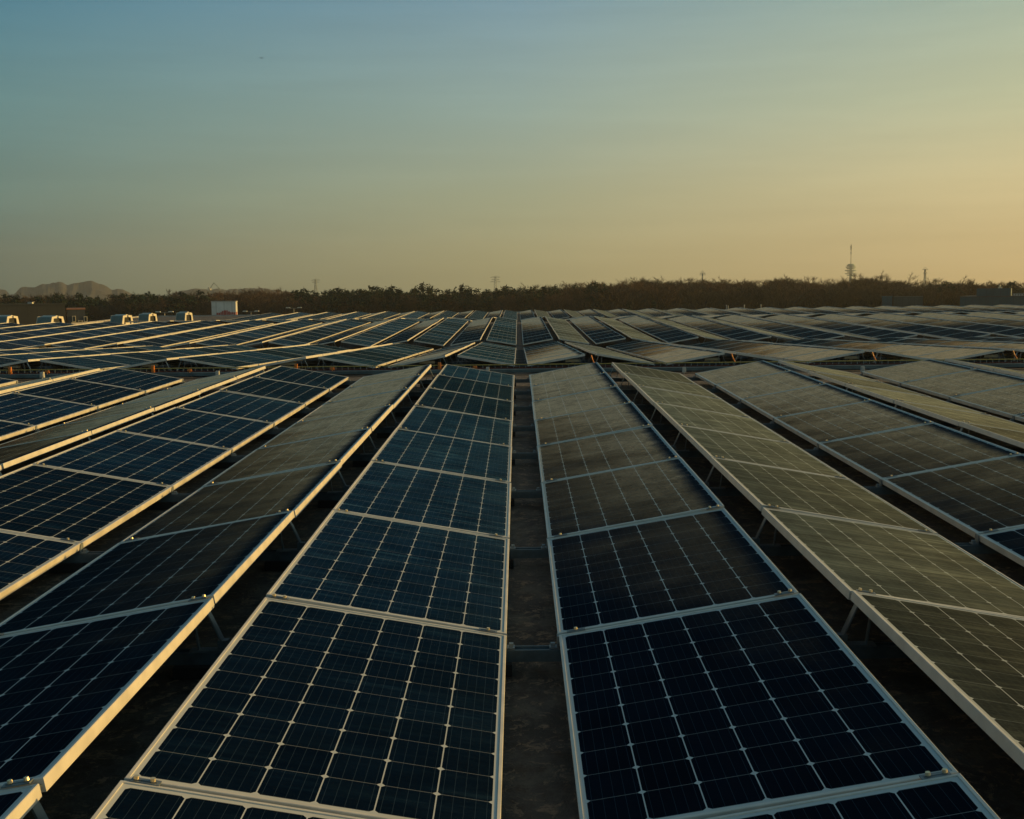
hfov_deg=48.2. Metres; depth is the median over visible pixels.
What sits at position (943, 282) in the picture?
bare tree
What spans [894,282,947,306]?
bare tree
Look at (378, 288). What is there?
pine tree
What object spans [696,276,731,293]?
bare tree
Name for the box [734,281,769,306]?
bare tree
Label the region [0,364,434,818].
solar panel row
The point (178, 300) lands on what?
bare tree
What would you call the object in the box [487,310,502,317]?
solar panel row
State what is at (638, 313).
solar panel row
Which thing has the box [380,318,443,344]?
solar panel row
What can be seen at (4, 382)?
solar panel row
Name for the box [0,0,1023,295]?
sky
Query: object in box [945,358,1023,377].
solar panel row
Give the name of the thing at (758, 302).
bare tree
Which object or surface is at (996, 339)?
solar panel row
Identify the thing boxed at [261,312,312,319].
solar panel row
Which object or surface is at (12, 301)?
pine tree
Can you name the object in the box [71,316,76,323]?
window
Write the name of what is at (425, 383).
base rail
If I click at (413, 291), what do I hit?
pine tree
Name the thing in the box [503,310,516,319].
solar panel row
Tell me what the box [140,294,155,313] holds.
pine tree
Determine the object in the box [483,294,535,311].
bare tree
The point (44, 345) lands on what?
solar panel row
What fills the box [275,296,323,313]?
bare tree
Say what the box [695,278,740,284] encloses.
bare tree
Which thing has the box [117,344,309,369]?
solar panel row
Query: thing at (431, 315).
solar panel row
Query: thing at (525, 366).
cable tray
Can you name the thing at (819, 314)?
solar panel row
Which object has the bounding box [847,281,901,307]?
bare tree
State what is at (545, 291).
pine tree
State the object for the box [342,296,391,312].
bare tree
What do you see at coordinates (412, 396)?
base rail
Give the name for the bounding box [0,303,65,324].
warehouse
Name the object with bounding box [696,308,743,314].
solar panel row
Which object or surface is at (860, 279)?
bare tree
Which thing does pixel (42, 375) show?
junction box
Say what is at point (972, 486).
solar panel row
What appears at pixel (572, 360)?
inverter box
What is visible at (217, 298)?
bare tree
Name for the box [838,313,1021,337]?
solar panel row
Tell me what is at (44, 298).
bare tree
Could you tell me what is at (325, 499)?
base rail
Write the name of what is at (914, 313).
solar panel row
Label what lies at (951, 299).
bare tree
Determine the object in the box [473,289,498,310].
pine tree
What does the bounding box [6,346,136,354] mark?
solar panel row
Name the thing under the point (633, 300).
bare tree
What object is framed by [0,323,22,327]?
solar panel row
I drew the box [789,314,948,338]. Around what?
solar panel row
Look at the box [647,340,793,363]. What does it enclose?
solar panel row
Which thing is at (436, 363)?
base rail
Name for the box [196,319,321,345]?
solar panel row
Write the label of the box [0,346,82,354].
solar panel row
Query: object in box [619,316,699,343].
solar panel row
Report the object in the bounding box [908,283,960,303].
bare tree
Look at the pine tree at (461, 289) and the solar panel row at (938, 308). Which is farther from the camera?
the pine tree at (461, 289)
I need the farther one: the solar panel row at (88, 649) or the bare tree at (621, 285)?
the bare tree at (621, 285)
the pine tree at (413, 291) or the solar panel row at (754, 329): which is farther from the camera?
the pine tree at (413, 291)
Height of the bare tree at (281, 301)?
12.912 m
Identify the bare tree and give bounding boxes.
[19,297,44,303]
[22,295,51,302]
[38,292,73,299]
[65,304,102,322]
[84,305,110,320]
[102,300,161,318]
[112,303,167,315]
[146,289,197,297]
[150,297,170,315]
[156,295,215,315]
[160,299,224,315]
[187,297,229,314]
[194,293,227,302]
[195,291,227,298]
[195,293,233,299]
[214,290,257,298]
[220,294,268,314]
[225,287,257,300]
[245,287,291,310]
[246,295,301,314]
[252,291,293,314]
[256,286,283,296]
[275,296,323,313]
[319,298,358,313]
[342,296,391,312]
[374,294,426,312]
[430,293,459,311]
[434,294,465,311]
[454,294,478,311]
[465,293,505,311]
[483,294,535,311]
[508,294,566,311]
[524,283,582,296]
[543,284,605,310]
[543,291,587,310]
[559,281,575,290]
[565,285,610,310]
[572,287,634,310]
[580,282,622,310]
[600,286,648,309]
[603,282,657,309]
[608,281,659,308]
[615,277,638,286]
[626,281,677,309]
[628,278,669,286]
[634,277,678,289]
[634,283,688,309]
[642,279,694,309]
[655,277,697,286]
[659,281,708,307]
[675,279,708,308]
[679,286,727,309]
[683,283,730,308]
[692,278,728,288]
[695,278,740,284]
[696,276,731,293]
[699,282,737,308]
[704,279,758,289]
[709,281,769,308]
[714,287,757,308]
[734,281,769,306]
[753,281,812,306]
[753,282,814,308]
[757,278,791,288]
[762,277,802,305]
[775,275,835,306]
[786,280,827,307]
[798,282,827,303]
[800,277,836,284]
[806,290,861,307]
[811,282,843,302]
[813,284,865,307]
[829,281,884,303]
[830,280,870,287]
[838,272,888,282]
[842,278,903,291]
[842,279,893,306]
[846,277,887,284]
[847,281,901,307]
[857,275,908,285]
[863,279,914,293]
[867,274,919,289]
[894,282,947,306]
[895,283,942,295]
[902,281,962,290]
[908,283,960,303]
[914,284,976,305]
[917,276,973,287]
[951,278,994,289]
[960,279,1014,295]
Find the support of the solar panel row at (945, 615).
on the base rail
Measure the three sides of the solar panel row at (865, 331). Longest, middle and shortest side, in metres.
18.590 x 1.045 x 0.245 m
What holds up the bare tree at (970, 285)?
on the ground
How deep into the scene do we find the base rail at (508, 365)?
21.18 m
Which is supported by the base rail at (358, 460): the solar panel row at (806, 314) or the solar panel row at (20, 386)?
the solar panel row at (20, 386)
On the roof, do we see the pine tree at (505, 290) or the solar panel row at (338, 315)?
the solar panel row at (338, 315)
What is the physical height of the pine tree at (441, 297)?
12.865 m
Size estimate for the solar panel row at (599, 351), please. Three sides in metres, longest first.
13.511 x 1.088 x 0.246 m
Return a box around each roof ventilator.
[0,315,18,323]
[36,315,64,323]
[110,314,132,323]
[138,313,156,320]
[176,312,192,320]
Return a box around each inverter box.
[3,365,20,369]
[142,364,158,367]
[280,362,296,366]
[419,361,434,364]
[565,359,580,362]
[704,357,719,361]
[843,356,859,359]
[982,354,997,358]
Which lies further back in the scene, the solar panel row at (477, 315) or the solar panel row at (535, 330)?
the solar panel row at (477, 315)
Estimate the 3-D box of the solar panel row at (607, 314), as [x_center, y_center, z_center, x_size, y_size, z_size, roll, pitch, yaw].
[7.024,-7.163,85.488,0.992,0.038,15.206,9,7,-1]
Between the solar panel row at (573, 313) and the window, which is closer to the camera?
the solar panel row at (573, 313)
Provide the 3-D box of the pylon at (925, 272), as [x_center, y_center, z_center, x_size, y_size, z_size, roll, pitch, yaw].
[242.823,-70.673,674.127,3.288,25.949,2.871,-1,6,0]
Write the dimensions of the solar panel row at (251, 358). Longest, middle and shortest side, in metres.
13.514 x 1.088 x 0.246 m
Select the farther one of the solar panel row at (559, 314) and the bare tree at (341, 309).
the bare tree at (341, 309)
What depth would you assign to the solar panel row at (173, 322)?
60.55 m
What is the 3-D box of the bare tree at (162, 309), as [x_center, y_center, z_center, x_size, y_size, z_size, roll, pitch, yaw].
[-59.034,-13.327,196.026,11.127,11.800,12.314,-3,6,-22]
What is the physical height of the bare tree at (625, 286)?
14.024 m
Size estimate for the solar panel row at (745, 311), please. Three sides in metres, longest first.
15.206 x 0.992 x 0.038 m
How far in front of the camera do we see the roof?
5.32 m
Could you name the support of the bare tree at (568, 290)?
on the ground
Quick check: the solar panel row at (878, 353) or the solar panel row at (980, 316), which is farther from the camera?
the solar panel row at (980, 316)
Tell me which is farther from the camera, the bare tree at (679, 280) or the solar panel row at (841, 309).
the bare tree at (679, 280)
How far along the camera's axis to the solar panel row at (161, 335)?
41.54 m
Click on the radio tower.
(850, 267)
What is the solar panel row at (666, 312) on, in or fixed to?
on the roof
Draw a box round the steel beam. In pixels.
[0,363,1023,377]
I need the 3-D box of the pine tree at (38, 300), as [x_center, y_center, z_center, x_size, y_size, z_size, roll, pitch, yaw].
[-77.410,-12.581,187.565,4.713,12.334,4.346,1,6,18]
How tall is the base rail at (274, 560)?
0.096 m
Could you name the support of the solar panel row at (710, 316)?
on the roof
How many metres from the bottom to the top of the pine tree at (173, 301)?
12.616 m
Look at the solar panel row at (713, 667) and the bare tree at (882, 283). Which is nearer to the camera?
the solar panel row at (713, 667)
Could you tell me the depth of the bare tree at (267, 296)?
209.55 m
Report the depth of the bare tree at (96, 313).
183.12 m
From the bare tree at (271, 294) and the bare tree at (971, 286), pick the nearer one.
the bare tree at (971, 286)
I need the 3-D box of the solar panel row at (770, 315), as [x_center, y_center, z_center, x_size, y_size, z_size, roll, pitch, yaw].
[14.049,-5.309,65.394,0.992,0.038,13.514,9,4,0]
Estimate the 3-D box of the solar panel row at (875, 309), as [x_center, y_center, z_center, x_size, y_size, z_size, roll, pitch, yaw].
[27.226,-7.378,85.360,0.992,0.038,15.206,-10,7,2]
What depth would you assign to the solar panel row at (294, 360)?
20.97 m
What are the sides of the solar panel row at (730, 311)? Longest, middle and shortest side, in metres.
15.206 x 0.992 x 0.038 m
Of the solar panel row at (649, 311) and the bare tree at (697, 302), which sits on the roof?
the solar panel row at (649, 311)
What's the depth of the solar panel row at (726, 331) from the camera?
43.81 m
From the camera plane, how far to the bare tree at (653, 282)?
223.96 m
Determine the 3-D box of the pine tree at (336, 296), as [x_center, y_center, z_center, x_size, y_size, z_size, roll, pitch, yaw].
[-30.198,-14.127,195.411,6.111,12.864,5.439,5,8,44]
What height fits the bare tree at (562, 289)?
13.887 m
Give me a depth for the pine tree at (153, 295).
197.36 m
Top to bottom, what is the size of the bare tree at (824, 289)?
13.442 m
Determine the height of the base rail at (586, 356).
0.096 m
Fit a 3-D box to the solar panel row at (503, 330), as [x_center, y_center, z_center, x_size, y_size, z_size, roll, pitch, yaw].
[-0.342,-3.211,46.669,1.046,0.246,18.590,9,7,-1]
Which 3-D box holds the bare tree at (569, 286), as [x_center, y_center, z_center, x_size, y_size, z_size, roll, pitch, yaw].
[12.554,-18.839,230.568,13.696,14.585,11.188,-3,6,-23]
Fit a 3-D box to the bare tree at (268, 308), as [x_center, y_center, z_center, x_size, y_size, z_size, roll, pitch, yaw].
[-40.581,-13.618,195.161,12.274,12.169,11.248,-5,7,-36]
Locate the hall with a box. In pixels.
[893,296,922,306]
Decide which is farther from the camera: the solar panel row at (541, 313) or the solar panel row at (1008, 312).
the solar panel row at (541, 313)
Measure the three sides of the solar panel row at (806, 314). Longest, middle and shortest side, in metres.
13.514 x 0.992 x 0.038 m
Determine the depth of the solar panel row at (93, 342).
43.96 m
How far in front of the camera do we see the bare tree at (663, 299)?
195.85 m
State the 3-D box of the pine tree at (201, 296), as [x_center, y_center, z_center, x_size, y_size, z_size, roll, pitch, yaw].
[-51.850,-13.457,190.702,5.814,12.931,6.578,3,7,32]
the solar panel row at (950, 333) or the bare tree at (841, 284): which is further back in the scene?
the bare tree at (841, 284)
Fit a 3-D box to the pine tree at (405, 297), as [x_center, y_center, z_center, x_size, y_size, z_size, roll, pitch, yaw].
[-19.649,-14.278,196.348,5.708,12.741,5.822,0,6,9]
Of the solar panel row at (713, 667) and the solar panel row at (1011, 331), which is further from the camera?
the solar panel row at (1011, 331)
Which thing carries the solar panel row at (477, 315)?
on the roof
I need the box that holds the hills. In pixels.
[0,281,293,300]
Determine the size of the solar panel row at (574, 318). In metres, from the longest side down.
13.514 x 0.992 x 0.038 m
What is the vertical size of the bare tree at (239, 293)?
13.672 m
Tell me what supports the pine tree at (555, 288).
on the ground
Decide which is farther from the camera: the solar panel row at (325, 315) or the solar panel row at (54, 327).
the solar panel row at (325, 315)
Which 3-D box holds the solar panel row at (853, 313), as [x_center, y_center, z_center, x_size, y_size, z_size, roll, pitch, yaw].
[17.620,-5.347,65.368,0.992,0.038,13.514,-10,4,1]
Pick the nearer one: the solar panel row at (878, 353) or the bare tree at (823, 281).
the solar panel row at (878, 353)
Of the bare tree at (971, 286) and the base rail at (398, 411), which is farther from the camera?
the bare tree at (971, 286)
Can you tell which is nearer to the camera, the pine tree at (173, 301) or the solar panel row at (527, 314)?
the solar panel row at (527, 314)
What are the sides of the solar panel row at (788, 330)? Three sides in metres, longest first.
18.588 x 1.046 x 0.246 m
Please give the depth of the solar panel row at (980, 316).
49.66 m
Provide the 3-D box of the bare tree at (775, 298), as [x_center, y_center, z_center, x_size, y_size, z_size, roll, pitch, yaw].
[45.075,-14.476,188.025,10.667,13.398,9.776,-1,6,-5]
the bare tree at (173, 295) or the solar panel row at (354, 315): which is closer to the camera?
the solar panel row at (354, 315)
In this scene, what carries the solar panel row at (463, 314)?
on the roof
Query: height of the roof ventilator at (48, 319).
0.677 m
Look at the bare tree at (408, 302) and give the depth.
191.59 m
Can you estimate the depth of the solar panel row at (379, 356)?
23.31 m
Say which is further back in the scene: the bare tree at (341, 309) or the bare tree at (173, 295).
the bare tree at (173, 295)
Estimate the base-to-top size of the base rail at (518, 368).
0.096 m
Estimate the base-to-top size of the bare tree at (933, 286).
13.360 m
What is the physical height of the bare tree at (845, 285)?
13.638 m
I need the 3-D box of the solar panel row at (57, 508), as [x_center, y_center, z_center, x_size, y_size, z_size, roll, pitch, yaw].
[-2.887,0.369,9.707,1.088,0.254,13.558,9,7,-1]
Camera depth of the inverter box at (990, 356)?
19.52 m
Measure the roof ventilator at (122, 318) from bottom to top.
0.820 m
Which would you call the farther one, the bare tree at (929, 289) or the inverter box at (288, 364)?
the bare tree at (929, 289)
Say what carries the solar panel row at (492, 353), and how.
on the base rail at (516, 350)
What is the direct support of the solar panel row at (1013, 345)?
on the base rail at (516, 350)
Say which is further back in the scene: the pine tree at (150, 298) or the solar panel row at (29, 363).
the pine tree at (150, 298)
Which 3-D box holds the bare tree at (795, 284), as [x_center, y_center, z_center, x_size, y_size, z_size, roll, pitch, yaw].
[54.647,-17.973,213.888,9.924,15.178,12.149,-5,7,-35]
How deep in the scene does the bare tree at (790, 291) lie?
202.32 m
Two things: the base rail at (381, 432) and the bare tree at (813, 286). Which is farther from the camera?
the bare tree at (813, 286)
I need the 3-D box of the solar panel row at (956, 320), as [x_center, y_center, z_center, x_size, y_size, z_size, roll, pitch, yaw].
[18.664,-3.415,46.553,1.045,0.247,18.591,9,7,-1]
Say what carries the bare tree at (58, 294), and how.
on the ground
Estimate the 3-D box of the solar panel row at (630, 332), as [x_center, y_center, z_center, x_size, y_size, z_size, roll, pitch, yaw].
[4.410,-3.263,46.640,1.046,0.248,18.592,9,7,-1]
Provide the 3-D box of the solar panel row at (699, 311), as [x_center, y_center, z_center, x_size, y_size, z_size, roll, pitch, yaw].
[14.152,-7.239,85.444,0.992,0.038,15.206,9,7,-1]
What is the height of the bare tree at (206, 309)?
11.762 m
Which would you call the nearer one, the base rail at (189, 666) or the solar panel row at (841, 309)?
the base rail at (189, 666)
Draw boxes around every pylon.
[312,279,317,294]
[490,276,499,289]
[922,267,927,285]
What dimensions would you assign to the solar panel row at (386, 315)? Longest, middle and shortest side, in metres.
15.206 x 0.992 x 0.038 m
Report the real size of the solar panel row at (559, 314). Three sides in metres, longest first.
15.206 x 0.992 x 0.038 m
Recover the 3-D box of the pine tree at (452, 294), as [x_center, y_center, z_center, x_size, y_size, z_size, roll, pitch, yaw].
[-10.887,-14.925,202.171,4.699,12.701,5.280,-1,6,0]
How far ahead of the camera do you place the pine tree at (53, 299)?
192.51 m
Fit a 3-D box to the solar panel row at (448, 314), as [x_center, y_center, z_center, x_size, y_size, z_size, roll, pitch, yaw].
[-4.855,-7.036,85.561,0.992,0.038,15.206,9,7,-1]
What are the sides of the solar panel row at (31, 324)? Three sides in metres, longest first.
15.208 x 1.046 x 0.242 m
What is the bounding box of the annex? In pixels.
[66,308,87,323]
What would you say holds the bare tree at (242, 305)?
on the ground
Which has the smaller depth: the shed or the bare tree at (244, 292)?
the shed
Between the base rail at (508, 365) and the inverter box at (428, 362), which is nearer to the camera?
the inverter box at (428, 362)
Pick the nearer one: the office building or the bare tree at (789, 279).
the office building
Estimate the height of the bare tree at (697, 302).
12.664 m
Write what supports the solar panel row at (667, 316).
on the roof
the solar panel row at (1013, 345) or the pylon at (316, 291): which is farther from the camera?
the pylon at (316, 291)
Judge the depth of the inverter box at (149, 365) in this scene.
19.60 m
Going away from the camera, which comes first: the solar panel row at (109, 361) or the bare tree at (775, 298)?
the solar panel row at (109, 361)
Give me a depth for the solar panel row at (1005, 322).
49.34 m
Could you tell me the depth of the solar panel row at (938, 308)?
85.33 m
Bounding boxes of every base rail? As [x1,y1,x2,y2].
[0,359,1022,371]
[0,363,1014,376]
[0,374,1017,391]
[6,356,1023,369]
[14,421,1023,438]
[18,447,1023,468]
[48,355,999,365]
[49,543,1000,572]
[79,402,966,417]
[130,387,917,400]
[148,486,898,509]
[162,642,908,679]
[301,354,736,360]
[412,353,629,356]
[419,351,620,354]
[422,350,615,353]
[428,349,611,351]
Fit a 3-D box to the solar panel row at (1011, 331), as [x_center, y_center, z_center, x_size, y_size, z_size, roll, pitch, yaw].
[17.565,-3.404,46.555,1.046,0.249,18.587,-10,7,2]
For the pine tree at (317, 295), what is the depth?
208.83 m
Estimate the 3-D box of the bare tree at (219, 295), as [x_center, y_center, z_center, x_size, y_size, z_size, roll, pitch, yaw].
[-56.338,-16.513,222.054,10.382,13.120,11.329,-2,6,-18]
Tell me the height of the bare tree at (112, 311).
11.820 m
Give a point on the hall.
(902, 301)
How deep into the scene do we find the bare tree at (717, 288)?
204.43 m
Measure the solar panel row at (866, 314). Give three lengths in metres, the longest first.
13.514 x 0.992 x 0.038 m
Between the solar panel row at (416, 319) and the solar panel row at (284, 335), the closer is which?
the solar panel row at (284, 335)
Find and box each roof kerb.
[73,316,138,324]
[157,309,724,316]
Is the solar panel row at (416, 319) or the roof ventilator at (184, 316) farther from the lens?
the roof ventilator at (184, 316)
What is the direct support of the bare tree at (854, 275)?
on the ground
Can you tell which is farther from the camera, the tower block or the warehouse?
the tower block
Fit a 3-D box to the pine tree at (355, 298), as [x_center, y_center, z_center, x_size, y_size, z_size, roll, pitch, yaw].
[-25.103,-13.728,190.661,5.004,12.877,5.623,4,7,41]
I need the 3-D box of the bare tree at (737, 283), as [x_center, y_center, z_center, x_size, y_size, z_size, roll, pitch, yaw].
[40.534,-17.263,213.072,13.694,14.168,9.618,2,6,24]
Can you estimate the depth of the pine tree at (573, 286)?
206.19 m
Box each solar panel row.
[0,321,151,341]
[0,321,173,349]
[0,322,74,333]
[0,322,124,340]
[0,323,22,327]
[0,345,223,371]
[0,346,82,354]
[0,346,169,369]
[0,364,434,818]
[0,366,265,475]
[0,366,350,599]
[0,368,99,393]
[0,368,185,440]
[0,378,17,386]
[2,322,98,333]
[4,322,54,327]
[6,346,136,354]
[21,320,200,348]
[38,345,257,371]
[51,320,223,348]
[89,320,248,348]
[91,364,516,818]
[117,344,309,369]
[123,320,272,346]
[128,321,164,322]
[165,319,297,347]
[165,321,181,323]
[176,344,350,369]
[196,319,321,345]
[212,320,230,323]
[220,320,249,322]
[229,313,283,319]
[240,319,346,348]
[249,343,391,368]
[258,320,282,323]
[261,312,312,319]
[266,319,296,322]
[267,319,370,347]
[294,312,340,319]
[313,318,394,346]
[313,319,343,321]
[315,343,434,368]
[325,312,354,318]
[331,312,370,319]
[340,318,418,347]
[356,311,385,318]
[359,318,388,321]
[364,311,399,318]
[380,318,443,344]
[388,311,414,318]
[388,342,474,367]
[400,311,428,318]
[405,318,429,320]
[413,318,467,345]
[420,311,442,318]
[433,311,458,318]
[450,317,493,345]
[451,317,473,320]
[454,310,472,317]
[456,342,516,366]
[468,310,487,319]
[486,317,516,344]
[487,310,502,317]
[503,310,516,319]
[520,310,533,319]
[521,317,552,344]
[522,341,585,365]
[527,362,999,818]
[535,310,549,316]
[544,317,588,343]
[549,309,569,318]
[564,309,581,316]
[564,316,586,319]
[565,341,653,364]
[570,316,625,343]
[578,309,604,316]
[593,309,620,318]
[594,316,659,341]
[605,340,726,364]
[608,309,638,315]
[608,315,632,318]
[609,362,1023,769]
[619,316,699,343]
[623,309,648,315]
[637,308,671,315]
[643,315,727,342]
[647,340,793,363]
[650,315,678,318]
[652,308,679,314]
[666,308,707,315]
[668,315,772,342]
[681,308,713,314]
[690,340,866,362]
[692,315,799,342]
[693,360,1023,566]
[694,314,725,318]
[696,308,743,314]
[712,308,748,314]
[716,314,844,339]
[725,307,775,314]
[730,339,927,362]
[741,314,876,339]
[748,314,771,317]
[754,307,811,313]
[760,314,780,317]
[765,314,917,338]
[778,360,1023,447]
[781,339,1006,361]
[786,307,842,313]
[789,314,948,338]
[794,313,818,315]
[807,313,827,317]
[813,306,880,312]
[814,313,990,339]
[821,339,1023,360]
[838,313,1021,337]
[841,313,864,314]
[846,306,918,312]
[856,313,873,315]
[860,359,1023,421]
[864,313,1023,337]
[872,337,1023,349]
[874,306,946,312]
[890,313,1021,327]
[896,337,1023,342]
[904,312,923,315]
[907,305,986,311]
[914,312,1023,327]
[934,305,1016,311]
[936,312,1023,320]
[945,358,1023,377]
[953,312,970,314]
[956,337,1023,341]
[965,305,1023,310]
[965,312,1023,319]
[995,304,1023,307]
[1002,311,1016,313]
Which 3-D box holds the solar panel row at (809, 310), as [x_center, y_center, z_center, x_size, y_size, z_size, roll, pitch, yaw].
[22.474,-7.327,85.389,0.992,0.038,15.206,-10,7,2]
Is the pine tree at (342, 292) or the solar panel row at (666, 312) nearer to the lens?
the solar panel row at (666, 312)
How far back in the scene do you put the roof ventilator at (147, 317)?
73.90 m
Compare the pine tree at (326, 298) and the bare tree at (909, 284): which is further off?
the bare tree at (909, 284)
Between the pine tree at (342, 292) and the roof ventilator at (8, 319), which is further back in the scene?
the pine tree at (342, 292)
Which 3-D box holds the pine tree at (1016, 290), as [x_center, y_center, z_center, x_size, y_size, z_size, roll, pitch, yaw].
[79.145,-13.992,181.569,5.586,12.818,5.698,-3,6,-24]
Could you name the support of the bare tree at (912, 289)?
on the ground
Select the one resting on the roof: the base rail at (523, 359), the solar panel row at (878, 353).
the base rail at (523, 359)
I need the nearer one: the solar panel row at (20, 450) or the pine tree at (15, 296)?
the solar panel row at (20, 450)
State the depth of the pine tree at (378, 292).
200.47 m
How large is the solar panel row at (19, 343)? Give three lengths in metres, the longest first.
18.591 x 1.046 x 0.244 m
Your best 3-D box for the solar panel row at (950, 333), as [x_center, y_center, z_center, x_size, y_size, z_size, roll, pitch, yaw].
[15.189,-3.377,46.570,1.046,0.245,18.592,-10,7,2]
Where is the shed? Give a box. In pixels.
[882,296,892,305]
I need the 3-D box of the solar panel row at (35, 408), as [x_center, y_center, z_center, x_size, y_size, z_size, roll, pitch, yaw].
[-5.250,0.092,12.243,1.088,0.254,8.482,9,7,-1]
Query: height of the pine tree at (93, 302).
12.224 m
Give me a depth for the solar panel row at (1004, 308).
87.07 m
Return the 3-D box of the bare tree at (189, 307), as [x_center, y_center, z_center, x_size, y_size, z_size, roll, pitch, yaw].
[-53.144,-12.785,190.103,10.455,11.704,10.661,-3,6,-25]
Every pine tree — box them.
[0,294,22,303]
[12,295,25,303]
[26,297,47,303]
[46,293,67,312]
[65,292,93,321]
[73,295,102,320]
[92,295,108,318]
[100,294,127,318]
[112,293,128,300]
[121,293,149,316]
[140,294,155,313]
[145,291,162,315]
[149,293,165,306]
[164,291,197,315]
[183,290,212,310]
[281,289,309,313]
[291,288,317,311]
[305,291,323,301]
[307,290,341,313]
[326,288,351,309]
[326,289,351,312]
[341,288,374,313]
[351,289,378,311]
[357,285,383,300]
[372,286,391,299]
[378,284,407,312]
[382,289,413,308]
[409,287,428,299]
[414,282,433,295]
[416,288,441,312]
[421,289,452,312]
[445,289,462,311]
[451,285,473,308]
[462,288,492,311]
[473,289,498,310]
[491,285,522,310]
[510,287,529,297]
[516,286,545,310]
[533,285,559,310]
[547,284,567,307]
[568,284,580,310]
[581,281,609,310]
[932,280,965,304]
[1001,281,1022,294]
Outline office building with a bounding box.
[960,285,1023,305]
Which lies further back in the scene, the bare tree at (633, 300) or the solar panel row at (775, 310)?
the bare tree at (633, 300)
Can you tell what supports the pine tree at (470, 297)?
on the ground
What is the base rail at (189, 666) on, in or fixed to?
on the roof
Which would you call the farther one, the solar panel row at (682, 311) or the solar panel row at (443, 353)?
the solar panel row at (682, 311)
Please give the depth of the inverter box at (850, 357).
19.53 m
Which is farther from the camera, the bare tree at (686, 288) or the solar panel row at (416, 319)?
the bare tree at (686, 288)
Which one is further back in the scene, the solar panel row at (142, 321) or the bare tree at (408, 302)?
the bare tree at (408, 302)
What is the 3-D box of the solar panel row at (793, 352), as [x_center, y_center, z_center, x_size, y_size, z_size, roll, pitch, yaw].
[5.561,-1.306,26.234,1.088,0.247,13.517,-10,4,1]
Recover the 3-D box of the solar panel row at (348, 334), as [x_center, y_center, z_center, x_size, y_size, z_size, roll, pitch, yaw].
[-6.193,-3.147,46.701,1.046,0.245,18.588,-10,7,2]
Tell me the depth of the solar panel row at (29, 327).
51.97 m
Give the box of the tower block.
[211,301,237,314]
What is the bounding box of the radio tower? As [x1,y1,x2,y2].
[845,244,856,282]
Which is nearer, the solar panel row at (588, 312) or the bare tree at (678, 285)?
the solar panel row at (588, 312)
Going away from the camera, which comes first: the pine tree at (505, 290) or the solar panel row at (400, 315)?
the solar panel row at (400, 315)
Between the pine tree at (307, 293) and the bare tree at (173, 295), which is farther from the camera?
the bare tree at (173, 295)
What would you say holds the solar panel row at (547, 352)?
on the base rail at (516, 350)
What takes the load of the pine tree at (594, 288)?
on the ground
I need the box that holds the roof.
[0,310,1023,818]
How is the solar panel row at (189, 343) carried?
on the roof
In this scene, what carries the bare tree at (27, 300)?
on the ground
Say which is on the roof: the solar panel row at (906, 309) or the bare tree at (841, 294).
the solar panel row at (906, 309)
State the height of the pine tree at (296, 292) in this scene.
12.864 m
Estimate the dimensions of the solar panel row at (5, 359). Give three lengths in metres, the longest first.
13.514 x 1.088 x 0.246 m
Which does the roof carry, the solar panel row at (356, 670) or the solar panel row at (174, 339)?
the solar panel row at (174, 339)
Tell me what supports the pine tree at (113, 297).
on the ground
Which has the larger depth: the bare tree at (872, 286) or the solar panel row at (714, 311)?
the bare tree at (872, 286)
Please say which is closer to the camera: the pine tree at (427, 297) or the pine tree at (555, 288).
the pine tree at (427, 297)
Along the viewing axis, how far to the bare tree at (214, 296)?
206.29 m
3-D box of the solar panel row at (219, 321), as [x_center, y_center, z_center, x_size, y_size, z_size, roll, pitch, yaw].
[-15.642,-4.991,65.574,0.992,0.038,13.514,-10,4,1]
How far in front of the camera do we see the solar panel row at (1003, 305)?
90.30 m
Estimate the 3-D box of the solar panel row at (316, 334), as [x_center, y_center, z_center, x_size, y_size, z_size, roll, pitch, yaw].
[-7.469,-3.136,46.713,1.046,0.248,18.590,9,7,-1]
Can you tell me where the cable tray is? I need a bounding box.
[0,359,1023,373]
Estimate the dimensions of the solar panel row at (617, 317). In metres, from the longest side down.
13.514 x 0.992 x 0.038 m
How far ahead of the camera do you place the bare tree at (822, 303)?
187.30 m
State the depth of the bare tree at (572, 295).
202.88 m
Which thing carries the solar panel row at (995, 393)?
on the base rail
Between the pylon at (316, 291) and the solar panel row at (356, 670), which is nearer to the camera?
the solar panel row at (356, 670)
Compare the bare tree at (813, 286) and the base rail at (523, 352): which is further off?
the bare tree at (813, 286)
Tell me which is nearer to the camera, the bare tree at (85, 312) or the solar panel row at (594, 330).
the solar panel row at (594, 330)
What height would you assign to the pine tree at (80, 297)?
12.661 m
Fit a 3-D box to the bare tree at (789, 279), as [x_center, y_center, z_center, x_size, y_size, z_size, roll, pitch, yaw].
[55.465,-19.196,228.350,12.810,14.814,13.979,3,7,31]
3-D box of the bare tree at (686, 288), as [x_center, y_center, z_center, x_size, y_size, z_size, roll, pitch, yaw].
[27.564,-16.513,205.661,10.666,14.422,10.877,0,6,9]
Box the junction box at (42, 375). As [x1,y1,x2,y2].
[40,372,44,378]
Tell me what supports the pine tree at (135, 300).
on the ground
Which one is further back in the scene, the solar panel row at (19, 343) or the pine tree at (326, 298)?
the pine tree at (326, 298)
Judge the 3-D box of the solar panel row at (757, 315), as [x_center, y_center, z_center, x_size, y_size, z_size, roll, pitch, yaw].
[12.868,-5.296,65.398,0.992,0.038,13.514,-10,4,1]
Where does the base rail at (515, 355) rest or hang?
on the roof
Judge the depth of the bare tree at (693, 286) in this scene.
211.53 m
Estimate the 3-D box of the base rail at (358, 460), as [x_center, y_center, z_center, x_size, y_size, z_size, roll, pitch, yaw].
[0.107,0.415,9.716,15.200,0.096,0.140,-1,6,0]
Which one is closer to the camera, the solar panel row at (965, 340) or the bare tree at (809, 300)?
the solar panel row at (965, 340)

